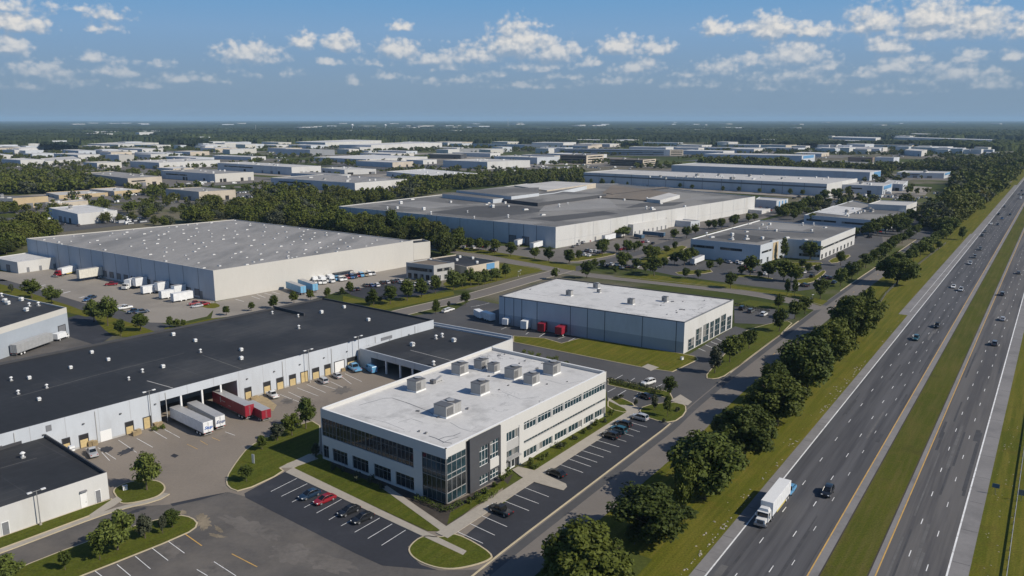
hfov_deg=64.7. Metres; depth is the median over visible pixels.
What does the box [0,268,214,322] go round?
truck yard
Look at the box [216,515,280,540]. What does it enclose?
pavement patch
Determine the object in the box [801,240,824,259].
tree
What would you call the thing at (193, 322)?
lawn
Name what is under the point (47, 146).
distant building
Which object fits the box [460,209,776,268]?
factory car park
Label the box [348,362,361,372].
pickup truck
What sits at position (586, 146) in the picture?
warehouse
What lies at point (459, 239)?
tree
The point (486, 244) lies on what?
tree
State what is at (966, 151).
distant building
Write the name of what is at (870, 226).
tree
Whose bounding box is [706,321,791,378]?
lawn
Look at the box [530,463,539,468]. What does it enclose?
shrub
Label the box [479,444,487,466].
window
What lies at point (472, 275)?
tree
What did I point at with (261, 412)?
semi trailer
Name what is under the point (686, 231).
tree
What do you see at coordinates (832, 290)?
ground
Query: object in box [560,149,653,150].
window
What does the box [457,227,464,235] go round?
tree
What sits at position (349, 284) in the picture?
tree
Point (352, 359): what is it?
dock door
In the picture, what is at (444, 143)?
warehouse
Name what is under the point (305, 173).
warehouse
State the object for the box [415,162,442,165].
distant lot
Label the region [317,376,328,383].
suv
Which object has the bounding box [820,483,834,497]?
suv
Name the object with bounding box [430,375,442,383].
roof duct
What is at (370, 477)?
shrub
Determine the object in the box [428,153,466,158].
warehouse
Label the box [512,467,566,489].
entrance plaza
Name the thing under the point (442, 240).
tree
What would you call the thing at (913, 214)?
tree
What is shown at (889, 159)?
warehouse
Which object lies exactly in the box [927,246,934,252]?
tree
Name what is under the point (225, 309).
tree
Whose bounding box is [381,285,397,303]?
tree
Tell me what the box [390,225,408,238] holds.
tree
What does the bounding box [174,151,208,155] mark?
warehouse
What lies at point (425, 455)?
window
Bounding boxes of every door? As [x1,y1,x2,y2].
[1,520,9,535]
[58,324,65,331]
[62,437,70,446]
[78,433,88,447]
[80,492,87,507]
[95,489,101,502]
[100,429,111,441]
[125,420,133,434]
[143,415,151,428]
[194,288,199,295]
[244,387,251,399]
[263,381,270,393]
[276,376,283,389]
[289,373,295,385]
[300,370,308,382]
[312,367,319,379]
[324,363,330,375]
[334,359,344,372]
[347,356,356,368]
[507,459,514,469]
[509,235,515,242]
[522,236,528,244]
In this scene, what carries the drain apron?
on the road at (694, 383)
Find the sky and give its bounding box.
[0,0,1023,120]
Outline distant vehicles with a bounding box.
[16,146,938,223]
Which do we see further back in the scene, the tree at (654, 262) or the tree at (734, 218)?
the tree at (734, 218)
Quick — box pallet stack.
[131,430,138,435]
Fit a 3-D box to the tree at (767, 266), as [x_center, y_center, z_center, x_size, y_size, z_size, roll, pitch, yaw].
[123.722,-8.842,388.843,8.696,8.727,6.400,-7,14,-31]
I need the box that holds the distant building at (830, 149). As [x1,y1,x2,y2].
[822,148,839,151]
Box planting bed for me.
[321,452,512,525]
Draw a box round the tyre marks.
[171,492,225,505]
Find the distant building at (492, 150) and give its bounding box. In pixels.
[479,149,502,153]
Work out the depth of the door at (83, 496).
159.33 m
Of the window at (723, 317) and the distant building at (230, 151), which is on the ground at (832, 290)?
the distant building at (230, 151)
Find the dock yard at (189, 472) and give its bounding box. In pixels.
[11,363,505,569]
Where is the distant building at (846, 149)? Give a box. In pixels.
[831,147,855,152]
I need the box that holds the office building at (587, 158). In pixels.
[560,154,603,163]
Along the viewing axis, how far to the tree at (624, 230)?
521.92 m
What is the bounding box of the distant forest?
[0,121,1023,150]
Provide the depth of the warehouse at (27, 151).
1777.92 m
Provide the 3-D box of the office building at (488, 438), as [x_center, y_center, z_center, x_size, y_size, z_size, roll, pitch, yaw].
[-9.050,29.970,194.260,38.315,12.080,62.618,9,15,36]
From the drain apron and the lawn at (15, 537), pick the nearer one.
the lawn at (15, 537)
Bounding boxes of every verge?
[597,170,1023,575]
[969,333,1023,575]
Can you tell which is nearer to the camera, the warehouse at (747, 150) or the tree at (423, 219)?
the tree at (423, 219)
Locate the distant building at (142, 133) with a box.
[135,132,153,134]
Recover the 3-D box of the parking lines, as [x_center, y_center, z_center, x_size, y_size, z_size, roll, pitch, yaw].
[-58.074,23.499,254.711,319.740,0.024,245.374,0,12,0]
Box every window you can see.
[224,165,252,167]
[322,418,336,439]
[324,445,328,457]
[333,448,347,464]
[336,423,350,444]
[350,427,365,449]
[353,456,368,472]
[365,432,381,455]
[374,463,390,481]
[381,438,396,460]
[396,472,413,489]
[397,443,413,466]
[408,267,431,271]
[422,452,445,464]
[422,457,445,475]
[422,467,445,480]
[422,472,445,493]
[423,486,446,503]
[437,267,450,271]
[446,448,465,464]
[446,455,465,474]
[446,466,465,479]
[447,471,465,493]
[447,484,465,503]
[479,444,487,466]
[480,473,487,484]
[490,438,497,459]
[490,467,497,479]
[507,428,517,441]
[507,446,517,457]
[524,417,535,430]
[524,435,536,442]
[524,445,535,457]
[537,427,551,435]
[538,409,550,422]
[539,436,551,449]
[553,403,562,415]
[555,428,565,440]
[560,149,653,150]
[561,156,584,157]
[564,410,582,421]
[565,151,663,152]
[565,394,580,408]
[568,420,580,432]
[583,382,604,399]
[583,399,603,411]
[584,414,592,423]
[591,153,663,154]
[595,408,603,417]
[688,337,693,350]
[691,244,713,248]
[695,327,701,346]
[703,323,708,342]
[709,320,713,338]
[714,317,719,336]
[720,247,741,251]
[720,313,725,332]
[726,315,730,329]
[799,253,819,256]
[806,219,835,222]
[823,234,854,248]
[842,222,863,224]
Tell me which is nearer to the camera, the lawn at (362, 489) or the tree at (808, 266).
the lawn at (362, 489)
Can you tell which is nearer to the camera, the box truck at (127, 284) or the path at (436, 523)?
the path at (436, 523)
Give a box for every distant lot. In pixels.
[0,203,122,213]
[7,211,157,231]
[14,163,82,169]
[16,206,120,217]
[21,194,85,201]
[59,164,136,170]
[92,192,253,207]
[114,183,174,188]
[121,166,217,171]
[162,176,270,185]
[213,169,290,176]
[214,159,288,161]
[234,185,393,192]
[263,153,350,155]
[299,159,442,163]
[322,164,442,169]
[351,170,386,175]
[362,174,485,178]
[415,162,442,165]
[424,166,570,170]
[443,157,478,159]
[530,164,561,165]
[542,154,696,156]
[559,162,607,164]
[568,181,855,199]
[586,163,667,167]
[656,169,917,182]
[766,200,936,238]
[815,155,855,157]
[867,193,920,198]
[881,173,948,180]
[891,186,931,194]
[892,153,936,157]
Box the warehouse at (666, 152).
[554,148,682,155]
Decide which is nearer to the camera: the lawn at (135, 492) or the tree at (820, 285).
the lawn at (135, 492)
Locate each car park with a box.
[0,492,490,575]
[244,471,435,569]
[344,283,447,299]
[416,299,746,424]
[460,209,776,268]
[464,418,667,557]
[647,234,882,290]
[734,306,794,323]
[882,236,889,243]
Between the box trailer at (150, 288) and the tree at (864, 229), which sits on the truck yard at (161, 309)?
the box trailer at (150, 288)
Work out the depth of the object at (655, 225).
548.27 m
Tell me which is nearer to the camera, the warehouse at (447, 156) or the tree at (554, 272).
the tree at (554, 272)
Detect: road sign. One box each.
[992,483,999,491]
[1018,489,1023,498]
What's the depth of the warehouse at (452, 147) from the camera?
2036.84 m
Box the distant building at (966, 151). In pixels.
[963,149,970,153]
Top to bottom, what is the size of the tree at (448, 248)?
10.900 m
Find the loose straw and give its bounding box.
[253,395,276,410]
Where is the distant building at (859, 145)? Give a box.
[847,144,873,146]
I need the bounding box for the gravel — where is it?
[681,331,1017,575]
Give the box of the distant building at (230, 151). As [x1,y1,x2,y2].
[223,149,243,153]
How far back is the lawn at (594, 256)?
448.21 m
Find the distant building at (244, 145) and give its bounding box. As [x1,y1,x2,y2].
[236,144,255,148]
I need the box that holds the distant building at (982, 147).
[974,147,990,148]
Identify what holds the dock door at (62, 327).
in the warehouse at (18, 323)
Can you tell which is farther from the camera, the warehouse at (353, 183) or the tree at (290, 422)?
the warehouse at (353, 183)
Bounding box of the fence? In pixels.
[880,242,945,300]
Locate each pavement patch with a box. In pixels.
[100,446,112,452]
[117,447,133,455]
[127,507,146,513]
[155,540,180,558]
[195,513,211,530]
[198,562,232,575]
[209,533,224,537]
[215,525,222,532]
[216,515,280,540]
[268,543,313,564]
[271,419,280,423]
[280,398,292,403]
[297,553,358,574]
[332,386,351,393]
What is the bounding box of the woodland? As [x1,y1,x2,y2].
[0,143,1023,245]
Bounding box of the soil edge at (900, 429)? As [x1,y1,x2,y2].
[818,210,1023,575]
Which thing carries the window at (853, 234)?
in the office building at (832, 239)
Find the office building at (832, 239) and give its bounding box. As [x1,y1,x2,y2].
[690,220,855,263]
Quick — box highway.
[707,180,1023,575]
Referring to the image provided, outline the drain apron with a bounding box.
[642,364,658,370]
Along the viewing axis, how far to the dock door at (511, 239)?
499.61 m
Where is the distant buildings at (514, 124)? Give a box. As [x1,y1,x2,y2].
[70,122,1001,137]
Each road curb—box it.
[0,494,169,553]
[471,423,670,575]
[730,321,797,372]
[840,239,916,290]
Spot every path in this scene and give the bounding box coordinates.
[90,496,121,516]
[279,454,317,467]
[383,486,445,529]
[608,398,639,410]
[671,394,691,404]
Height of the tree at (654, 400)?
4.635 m
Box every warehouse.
[0,147,18,149]
[0,154,12,157]
[0,195,48,208]
[0,293,69,358]
[0,298,433,449]
[0,434,109,536]
[1,158,44,166]
[2,149,43,153]
[23,153,53,156]
[26,219,413,300]
[40,156,80,165]
[46,190,107,198]
[48,199,87,205]
[49,205,116,224]
[54,153,99,158]
[62,149,95,153]
[82,145,109,148]
[83,161,121,168]
[85,171,161,185]
[88,142,146,146]
[89,187,141,195]
[96,149,136,152]
[99,151,131,154]
[105,154,133,161]
[118,147,162,151]
[130,158,219,168]
[134,144,170,147]
[134,154,167,159]
[135,152,181,155]
[157,166,193,170]
[161,169,253,181]
[165,156,213,159]
[166,187,235,200]
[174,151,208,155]
[200,147,236,151]
[213,155,265,159]
[217,162,320,174]
[261,142,290,143]
[264,144,287,147]
[268,147,301,151]
[271,174,406,190]
[275,149,334,154]
[288,144,327,148]
[291,172,350,175]
[295,140,380,145]
[314,155,427,161]
[321,167,375,174]
[339,142,441,149]
[356,160,412,166]
[360,152,413,155]
[377,150,416,153]
[386,169,476,176]
[406,159,436,163]
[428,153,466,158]
[434,147,468,148]
[439,142,461,145]
[443,159,529,168]
[450,143,471,145]
[452,152,499,156]
[460,148,503,151]
[473,144,548,147]
[492,141,518,143]
[494,155,559,163]
[499,278,732,353]
[522,154,559,156]
[532,142,575,146]
[540,147,572,147]
[547,153,606,157]
[554,148,682,155]
[561,145,598,148]
[574,144,601,146]
[577,143,618,146]
[584,169,856,195]
[629,146,673,148]
[643,142,680,145]
[659,146,764,149]
[671,163,880,180]
[674,147,703,149]
[677,144,711,146]
[683,150,733,154]
[704,153,814,161]
[721,144,763,146]
[730,148,762,152]
[761,144,795,147]
[763,147,804,151]
[796,152,828,156]
[832,136,880,140]
[842,182,891,194]
[848,157,874,161]
[855,147,881,151]
[874,144,913,146]
[875,157,899,161]
[885,180,907,190]
[893,137,994,140]
[896,170,950,178]
[904,149,926,155]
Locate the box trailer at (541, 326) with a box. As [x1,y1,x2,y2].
[537,321,546,331]
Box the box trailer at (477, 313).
[474,309,482,317]
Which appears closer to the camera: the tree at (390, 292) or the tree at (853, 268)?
the tree at (390, 292)
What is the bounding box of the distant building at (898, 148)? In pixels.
[895,146,911,150]
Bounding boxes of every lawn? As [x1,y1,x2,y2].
[0,284,87,316]
[0,498,111,548]
[13,515,197,575]
[95,316,153,336]
[113,480,164,503]
[164,317,223,328]
[202,303,219,307]
[226,421,319,490]
[295,454,438,530]
[343,291,453,309]
[408,534,492,568]
[435,247,575,270]
[444,263,541,289]
[447,480,506,523]
[513,336,697,371]
[523,393,625,469]
[568,253,615,261]
[608,378,672,398]
[608,398,635,411]
[613,274,826,305]
[639,245,686,266]
[639,402,685,422]
[675,270,712,274]
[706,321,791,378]
[724,274,772,279]
[734,300,809,310]
[792,262,821,266]
[797,270,825,282]
[829,255,849,262]
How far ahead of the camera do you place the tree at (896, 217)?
549.36 m
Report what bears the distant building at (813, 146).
on the ground at (832, 290)
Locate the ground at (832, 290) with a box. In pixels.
[0,138,1019,575]
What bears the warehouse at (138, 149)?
on the ground at (832, 290)
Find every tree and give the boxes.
[0,231,13,240]
[0,241,14,254]
[0,553,25,575]
[8,239,20,251]
[8,284,13,292]
[19,278,41,298]
[41,285,62,303]
[56,550,71,569]
[82,299,97,321]
[85,509,135,549]
[88,533,109,559]
[89,296,118,325]
[112,319,125,335]
[129,451,162,489]
[131,313,148,330]
[134,513,152,537]
[157,515,166,532]
[163,508,180,526]
[166,316,173,326]
[172,318,180,324]
[222,306,228,314]
[238,465,253,480]
[248,302,254,310]
[256,435,267,446]
[268,294,277,305]
[268,423,284,439]
[280,412,302,435]
[288,291,298,300]
[294,396,316,428]
[306,290,314,299]
[311,443,319,455]
[323,287,330,297]
[332,208,347,231]
[343,215,353,230]
[343,219,359,232]
[345,281,354,290]
[351,221,363,233]
[353,216,368,222]
[355,222,366,234]
[363,216,384,235]
[367,213,385,235]
[367,288,378,304]
[379,225,393,237]
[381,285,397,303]
[385,209,400,226]
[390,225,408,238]
[395,220,406,227]
[399,278,413,300]
[400,216,411,222]
[405,225,414,237]
[406,214,414,226]
[409,220,422,238]
[410,216,425,238]
[413,277,428,296]
[418,219,432,237]
[424,221,443,232]
[425,232,433,244]
[429,230,452,250]
[430,275,441,293]
[431,224,449,236]
[431,299,440,312]
[432,233,455,255]
[434,244,454,255]
[446,268,459,289]
[450,231,466,250]
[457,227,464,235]
[458,273,468,287]
[460,292,470,304]
[464,267,478,280]
[465,237,473,249]
[473,238,483,247]
[475,271,483,284]
[481,269,489,280]
[483,240,488,249]
[488,239,500,248]
[488,268,496,281]
[493,267,501,280]
[500,263,510,277]
[505,242,517,255]
[529,247,539,258]
[540,515,634,575]
[540,563,551,575]
[543,246,554,260]
[550,268,559,275]
[563,249,574,259]
[567,252,574,261]
[575,250,582,257]
[580,260,595,278]
[591,258,599,268]
[595,239,609,255]
[599,260,605,267]
[603,537,631,562]
[605,480,698,543]
[614,243,619,251]
[615,226,630,237]
[615,251,627,268]
[622,239,633,251]
[624,523,641,544]
[625,252,632,261]
[631,258,641,270]
[634,241,642,247]
[641,261,647,272]
[642,244,655,257]
[646,255,663,275]
[649,246,659,255]
[651,394,658,409]
[661,257,668,265]
[662,375,677,392]
[663,246,669,253]
[663,395,671,416]
[666,428,749,498]
[669,252,677,264]
[670,229,678,239]
[672,241,677,248]
[672,458,698,505]
[677,248,692,265]
[681,226,691,237]
[682,267,689,275]
[691,224,698,232]
[692,250,699,256]
[694,269,701,276]
[704,219,711,228]
[706,261,714,267]
[708,346,722,372]
[710,413,722,436]
[711,219,717,227]
[712,404,778,455]
[716,258,723,266]
[717,334,742,361]
[718,218,725,228]
[725,271,737,287]
[728,214,739,223]
[738,265,746,273]
[738,334,746,352]
[742,329,758,348]
[742,371,812,425]
[743,255,760,274]
[746,213,752,221]
[749,404,770,415]
[757,397,773,413]
[760,360,789,379]
[761,261,775,277]
[772,307,789,331]
[773,258,795,281]
[774,293,785,307]
[776,335,835,388]
[779,207,789,215]
[780,237,789,259]
[782,360,800,379]
[784,278,790,291]
[786,268,796,281]
[788,299,803,318]
[789,265,805,278]
[790,209,797,219]
[791,201,802,208]
[792,279,798,296]
[799,259,806,266]
[799,296,814,313]
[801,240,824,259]
[803,196,814,206]
[803,319,859,361]
[805,263,812,272]
[812,194,823,201]
[813,264,821,272]
[813,277,830,298]
[819,189,830,198]
[827,295,889,339]
[831,188,839,198]
[831,296,860,330]
[833,267,848,286]
[834,317,849,330]
[836,251,846,265]
[844,261,860,278]
[853,260,864,273]
[855,227,860,233]
[858,253,873,267]
[858,286,881,310]
[859,226,867,235]
[863,221,877,234]
[869,249,880,260]
[870,216,887,234]
[875,251,921,284]
[876,246,889,256]
[879,241,892,251]
[881,215,893,232]
[886,238,896,247]
[889,214,900,230]
[889,234,902,243]
[892,222,905,231]
[894,212,910,218]
[898,232,908,240]
[899,216,913,230]
[903,228,915,237]
[905,248,914,258]
[906,209,917,218]
[910,240,929,255]
[910,245,919,260]
[911,224,922,232]
[918,218,927,228]
[921,236,934,251]
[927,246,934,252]
[929,234,940,246]
[932,228,948,238]
[936,240,942,249]
[940,216,960,234]
[940,223,953,238]
[958,226,967,239]
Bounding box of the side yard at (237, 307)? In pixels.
[211,258,428,317]
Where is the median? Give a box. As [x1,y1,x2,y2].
[820,207,1023,575]
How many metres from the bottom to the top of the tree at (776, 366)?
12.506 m
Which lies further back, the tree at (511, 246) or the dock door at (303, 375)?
the tree at (511, 246)
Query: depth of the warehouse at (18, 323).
276.60 m
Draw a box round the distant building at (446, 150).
[436,149,459,152]
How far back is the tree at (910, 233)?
512.57 m
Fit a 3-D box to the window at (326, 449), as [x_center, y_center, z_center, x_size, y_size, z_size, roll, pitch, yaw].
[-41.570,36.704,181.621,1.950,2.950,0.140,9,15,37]
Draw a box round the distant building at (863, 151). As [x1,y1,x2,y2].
[853,149,870,153]
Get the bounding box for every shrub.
[353,471,360,480]
[367,474,374,482]
[377,482,384,489]
[466,496,472,503]
[473,492,481,499]
[480,487,488,493]
[498,473,507,479]
[505,467,511,475]
[527,457,533,465]
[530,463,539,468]
[538,453,545,459]
[555,441,565,447]
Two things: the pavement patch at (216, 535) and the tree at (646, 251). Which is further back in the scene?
the tree at (646, 251)
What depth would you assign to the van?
243.52 m
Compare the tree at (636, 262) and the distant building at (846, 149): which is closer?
the tree at (636, 262)
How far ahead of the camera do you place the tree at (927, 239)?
464.66 m
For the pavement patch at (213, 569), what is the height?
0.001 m
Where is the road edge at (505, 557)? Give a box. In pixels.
[483,239,920,575]
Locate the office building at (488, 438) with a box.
[320,347,606,503]
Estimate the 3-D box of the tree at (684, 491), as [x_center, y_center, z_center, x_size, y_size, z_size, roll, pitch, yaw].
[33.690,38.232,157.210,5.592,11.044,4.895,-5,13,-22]
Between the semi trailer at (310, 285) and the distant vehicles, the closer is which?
the semi trailer at (310, 285)
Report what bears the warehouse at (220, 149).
on the ground at (832, 290)
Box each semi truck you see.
[53,265,76,276]
[754,477,790,527]
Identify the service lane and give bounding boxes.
[0,279,171,330]
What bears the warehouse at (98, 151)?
on the ground at (832, 290)
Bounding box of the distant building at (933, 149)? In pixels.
[931,147,948,152]
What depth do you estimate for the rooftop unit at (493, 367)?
207.83 m
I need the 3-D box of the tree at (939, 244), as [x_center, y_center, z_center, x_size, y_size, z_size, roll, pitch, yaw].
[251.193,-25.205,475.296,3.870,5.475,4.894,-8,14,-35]
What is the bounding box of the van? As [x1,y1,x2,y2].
[365,363,376,373]
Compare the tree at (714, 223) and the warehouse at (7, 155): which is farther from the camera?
the warehouse at (7, 155)
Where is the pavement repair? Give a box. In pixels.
[696,228,1023,575]
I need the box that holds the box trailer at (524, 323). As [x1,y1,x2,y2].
[520,319,529,328]
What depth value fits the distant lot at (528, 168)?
1263.67 m
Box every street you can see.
[393,271,561,313]
[430,246,827,309]
[576,210,775,270]
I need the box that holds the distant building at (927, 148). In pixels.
[911,146,936,150]
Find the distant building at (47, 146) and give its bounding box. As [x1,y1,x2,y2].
[42,145,51,148]
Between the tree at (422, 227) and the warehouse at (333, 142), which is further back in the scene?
the warehouse at (333, 142)
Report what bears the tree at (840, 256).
on the office car park at (863, 244)
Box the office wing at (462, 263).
[432,254,498,277]
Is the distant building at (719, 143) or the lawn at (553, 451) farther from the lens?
the distant building at (719, 143)
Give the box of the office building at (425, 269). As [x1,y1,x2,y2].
[406,259,454,280]
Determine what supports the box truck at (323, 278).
on the side yard at (237, 307)
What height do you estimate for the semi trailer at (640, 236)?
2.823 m
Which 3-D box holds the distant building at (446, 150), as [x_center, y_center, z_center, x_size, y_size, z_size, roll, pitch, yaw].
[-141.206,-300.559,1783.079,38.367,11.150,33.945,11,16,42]
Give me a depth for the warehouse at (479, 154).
1657.31 m
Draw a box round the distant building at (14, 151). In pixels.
[7,149,37,153]
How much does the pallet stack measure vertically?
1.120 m
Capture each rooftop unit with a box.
[407,376,425,392]
[433,397,461,418]
[451,360,468,375]
[470,378,489,395]
[474,356,488,370]
[487,361,499,373]
[504,364,521,380]
[523,371,539,385]
[543,360,560,375]
[566,289,573,295]
[593,282,599,288]
[627,298,634,304]
[661,296,668,301]
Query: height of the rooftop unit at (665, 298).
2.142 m
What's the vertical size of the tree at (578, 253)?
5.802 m
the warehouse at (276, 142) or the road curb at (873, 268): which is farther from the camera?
the warehouse at (276, 142)
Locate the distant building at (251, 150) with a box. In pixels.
[240,148,256,152]
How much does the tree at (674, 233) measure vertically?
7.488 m
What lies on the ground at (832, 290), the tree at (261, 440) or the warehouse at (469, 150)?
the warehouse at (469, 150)
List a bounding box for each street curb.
[393,268,557,310]
[408,270,573,314]
[430,245,827,306]
[431,249,813,309]
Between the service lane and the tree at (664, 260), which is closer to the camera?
the service lane
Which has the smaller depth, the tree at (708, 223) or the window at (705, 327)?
the window at (705, 327)
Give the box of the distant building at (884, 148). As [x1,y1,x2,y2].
[866,147,887,150]
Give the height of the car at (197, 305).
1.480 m
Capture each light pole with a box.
[26,487,45,524]
[142,389,155,426]
[303,348,312,382]
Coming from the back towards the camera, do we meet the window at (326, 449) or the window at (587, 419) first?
the window at (587, 419)
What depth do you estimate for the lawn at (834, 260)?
438.67 m
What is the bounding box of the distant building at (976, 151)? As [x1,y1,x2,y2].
[970,149,983,153]
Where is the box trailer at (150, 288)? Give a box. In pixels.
[140,284,156,293]
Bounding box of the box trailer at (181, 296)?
[169,290,192,302]
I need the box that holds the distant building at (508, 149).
[492,147,511,151]
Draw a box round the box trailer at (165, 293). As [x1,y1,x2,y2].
[157,289,177,299]
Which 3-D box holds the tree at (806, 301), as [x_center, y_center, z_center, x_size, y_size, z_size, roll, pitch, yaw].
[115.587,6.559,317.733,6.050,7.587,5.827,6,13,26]
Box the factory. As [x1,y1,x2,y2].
[339,181,754,247]
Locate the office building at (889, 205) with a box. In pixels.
[868,200,916,211]
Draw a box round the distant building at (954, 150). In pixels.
[949,148,964,153]
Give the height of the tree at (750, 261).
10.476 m
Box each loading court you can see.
[0,337,90,362]
[68,315,112,343]
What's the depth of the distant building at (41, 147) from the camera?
2009.57 m
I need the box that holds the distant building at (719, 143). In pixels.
[715,142,737,144]
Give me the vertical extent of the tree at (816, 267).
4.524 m
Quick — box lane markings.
[705,182,1023,575]
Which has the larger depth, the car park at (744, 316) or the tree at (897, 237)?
the tree at (897, 237)
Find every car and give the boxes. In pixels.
[67,445,75,450]
[191,303,202,307]
[298,487,321,500]
[313,492,336,505]
[331,372,342,378]
[337,503,360,516]
[350,510,374,524]
[441,308,450,312]
[545,468,566,477]
[637,392,651,399]
[789,483,796,495]
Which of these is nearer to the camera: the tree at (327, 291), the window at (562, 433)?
the window at (562, 433)
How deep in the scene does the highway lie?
189.95 m
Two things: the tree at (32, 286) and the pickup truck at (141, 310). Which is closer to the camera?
the pickup truck at (141, 310)
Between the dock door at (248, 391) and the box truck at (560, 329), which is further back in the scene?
the box truck at (560, 329)
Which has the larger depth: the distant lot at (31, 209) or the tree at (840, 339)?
the distant lot at (31, 209)
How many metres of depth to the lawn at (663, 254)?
461.60 m
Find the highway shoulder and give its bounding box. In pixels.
[689,177,1023,575]
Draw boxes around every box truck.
[53,331,68,340]
[121,277,137,289]
[312,276,317,282]
[318,275,326,283]
[326,274,334,282]
[502,317,509,325]
[555,324,566,336]
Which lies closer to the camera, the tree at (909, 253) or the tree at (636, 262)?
the tree at (636, 262)
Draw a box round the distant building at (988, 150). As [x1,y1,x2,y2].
[983,149,994,151]
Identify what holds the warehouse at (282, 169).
on the ground at (832, 290)
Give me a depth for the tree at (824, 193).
760.40 m
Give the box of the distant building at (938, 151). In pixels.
[935,149,949,153]
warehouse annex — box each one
[0,252,55,273]
[360,322,512,377]
[413,239,430,259]
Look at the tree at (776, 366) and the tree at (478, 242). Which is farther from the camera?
the tree at (478, 242)
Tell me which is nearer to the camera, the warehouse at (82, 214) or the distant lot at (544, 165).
the warehouse at (82, 214)
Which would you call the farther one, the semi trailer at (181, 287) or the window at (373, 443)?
the semi trailer at (181, 287)
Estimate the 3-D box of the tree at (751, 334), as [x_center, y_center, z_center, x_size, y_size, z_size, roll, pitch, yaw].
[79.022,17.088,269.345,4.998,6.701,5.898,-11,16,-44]
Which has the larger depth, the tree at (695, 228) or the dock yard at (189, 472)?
the tree at (695, 228)
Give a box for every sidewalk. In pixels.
[0,493,167,551]
[286,468,465,554]
[436,407,639,537]
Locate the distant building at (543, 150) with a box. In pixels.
[535,148,553,152]
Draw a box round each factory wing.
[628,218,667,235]
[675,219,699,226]
[748,207,769,213]
[755,197,787,208]
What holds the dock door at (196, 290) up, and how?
in the warehouse at (122, 260)
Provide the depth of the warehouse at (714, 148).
1974.72 m
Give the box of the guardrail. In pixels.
[1006,448,1023,575]
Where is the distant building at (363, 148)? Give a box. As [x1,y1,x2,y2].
[351,147,372,151]
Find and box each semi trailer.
[10,332,52,354]
[76,266,102,278]
[132,276,147,286]
[154,280,169,290]
[169,405,213,435]
[171,283,185,291]
[187,400,224,429]
[212,389,253,418]
[249,400,270,420]
[286,281,305,294]
[298,279,317,291]
[514,238,524,246]
[530,240,542,248]
[602,233,615,239]
[634,233,644,238]
[643,231,664,236]
[690,255,704,264]
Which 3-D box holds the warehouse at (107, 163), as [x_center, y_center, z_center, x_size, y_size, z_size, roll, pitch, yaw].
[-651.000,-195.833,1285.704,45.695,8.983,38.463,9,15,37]
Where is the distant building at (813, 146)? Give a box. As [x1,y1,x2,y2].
[808,144,825,147]
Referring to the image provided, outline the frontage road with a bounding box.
[483,181,1011,575]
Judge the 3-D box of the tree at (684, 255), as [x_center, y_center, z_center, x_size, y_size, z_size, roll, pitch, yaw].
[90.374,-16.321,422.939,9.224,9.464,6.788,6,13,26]
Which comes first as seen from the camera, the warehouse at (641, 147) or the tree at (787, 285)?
the tree at (787, 285)
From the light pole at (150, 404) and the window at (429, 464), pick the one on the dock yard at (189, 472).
the light pole at (150, 404)
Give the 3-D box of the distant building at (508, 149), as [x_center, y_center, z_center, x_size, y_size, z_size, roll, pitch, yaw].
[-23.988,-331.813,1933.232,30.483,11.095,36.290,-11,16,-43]
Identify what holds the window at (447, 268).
in the office building at (425, 269)
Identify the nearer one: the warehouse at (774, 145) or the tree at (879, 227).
the tree at (879, 227)
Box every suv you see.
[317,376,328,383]
[601,430,619,439]
[608,425,627,434]
[613,419,632,427]
[630,412,648,421]
[641,377,655,385]
[738,305,746,309]
[747,308,754,312]
[760,311,767,316]
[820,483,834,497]
[912,334,919,340]
[991,340,997,345]
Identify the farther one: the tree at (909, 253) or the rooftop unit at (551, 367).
the tree at (909, 253)
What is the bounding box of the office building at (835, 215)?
[804,200,904,229]
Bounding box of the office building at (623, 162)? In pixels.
[610,158,655,165]
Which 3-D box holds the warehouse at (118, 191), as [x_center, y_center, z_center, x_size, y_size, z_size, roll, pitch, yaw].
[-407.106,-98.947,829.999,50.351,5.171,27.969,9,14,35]
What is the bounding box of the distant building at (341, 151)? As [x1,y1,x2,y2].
[337,149,358,153]
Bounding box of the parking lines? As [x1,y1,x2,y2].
[41,285,720,575]
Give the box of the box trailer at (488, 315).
[481,310,494,320]
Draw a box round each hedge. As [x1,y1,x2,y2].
[412,493,463,511]
[480,489,498,501]
[606,377,663,392]
[734,303,769,311]
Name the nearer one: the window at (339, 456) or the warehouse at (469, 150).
the window at (339, 456)
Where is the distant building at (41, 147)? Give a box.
[20,146,43,149]
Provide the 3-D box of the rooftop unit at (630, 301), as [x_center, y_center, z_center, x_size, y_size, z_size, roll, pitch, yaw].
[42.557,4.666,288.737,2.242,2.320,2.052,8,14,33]
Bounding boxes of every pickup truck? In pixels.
[85,446,98,457]
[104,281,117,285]
[118,304,132,309]
[127,308,138,313]
[134,308,149,313]
[188,300,200,305]
[266,390,278,398]
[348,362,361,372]
[487,502,513,517]
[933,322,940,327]
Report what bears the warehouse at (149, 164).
on the ground at (832, 290)

